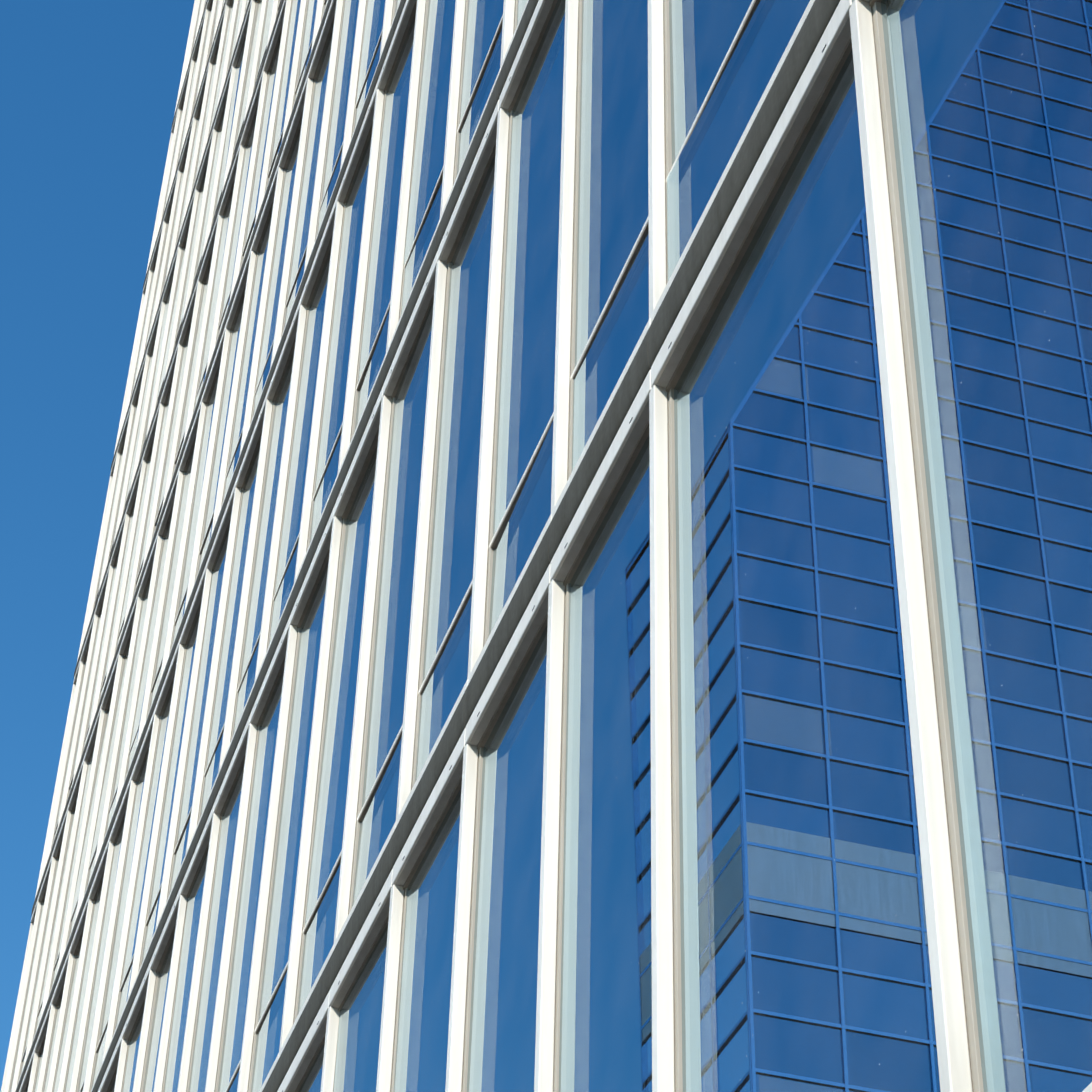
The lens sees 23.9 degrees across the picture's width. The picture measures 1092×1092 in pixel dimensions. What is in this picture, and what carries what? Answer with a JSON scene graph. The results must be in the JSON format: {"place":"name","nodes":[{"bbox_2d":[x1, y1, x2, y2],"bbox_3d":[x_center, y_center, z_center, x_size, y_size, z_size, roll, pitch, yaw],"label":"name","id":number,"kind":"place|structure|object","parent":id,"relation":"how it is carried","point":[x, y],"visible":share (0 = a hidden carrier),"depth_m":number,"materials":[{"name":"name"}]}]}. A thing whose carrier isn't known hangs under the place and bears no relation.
{"place":"outdoors","nodes":[
{"label":"outdoors","id":0,"kind":"place"},
{"bbox_2d":[0,0,194,1091],"label":"sky","id":1,"kind":"structure","parent":0,"point":[89,89],"materials":[{"name":"blue"}]},
{"bbox_2d":[11,0,754,1091],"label":"window transom","id":2,"kind":"object","parent":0,"point":[341,426],"visible":0.06,"depth_m":13.14,"materials":[{"name":"grey metal"}]},
{"bbox_2d":[10,0,1091,1091],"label":"facade glass","id":3,"kind":"object","parent":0,"point":[805,957],"visible":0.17,"depth_m":7.83,"materials":[{"name":"blue glass"}]},
{"label":"ground","id":4,"kind":"structure","parent":0,"visible":0},
{"bbox_3d":[9.775,-8.439,30.519,23.965,56.632,31.016,13,-42,-13],"label":"office building","id":5,"kind":"object","parent":4,"relation":"on","visible":0},
{"bbox_2d":[16,0,839,1091],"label":"dark transom band","id":6,"kind":"object","parent":5,"relation":"attached to","point":[800,54],"visible":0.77,"depth_m":12.10,"materials":[{"name":"grey metal"}]},
{"bbox_2d":[21,0,869,1091],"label":"facade transom soffit","id":7,"kind":"structure","parent":5,"relation":"attached to","point":[819,84],"depth_m":14.41,"materials":[{"name":"grey metal"}]},
{"bbox_2d":[1,0,972,1091],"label":"facade fins","id":8,"kind":"object","parent":5,"relation":"attached to","point":[949,1008],"visible":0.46,"depth_m":14.25,"materials":[{"name":"white metal"}]},
{"bbox_2d":[9,0,973,1091],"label":"facade gaskets","id":9,"kind":"object","parent":5,"relation":"attached to","point":[702,324],"visible":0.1,"depth_m":13.82,"materials":[{"name":"black rubber"}]},
{"bbox_2d":[9,0,983,1091],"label":"facade frames","id":10,"kind":"structure","parent":5,"relation":"attached to","point":[930,597],"depth_m":11.21,"materials":[{"name":"metal"}]},
{"bbox_2d":[15,0,1091,1091],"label":"horizontal ledge","id":11,"kind":"object","parent":5,"relation":"attached to","point":[717,255],"visible":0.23,"depth_m":12.17,"materials":[{"name":"metal"}]}
]}

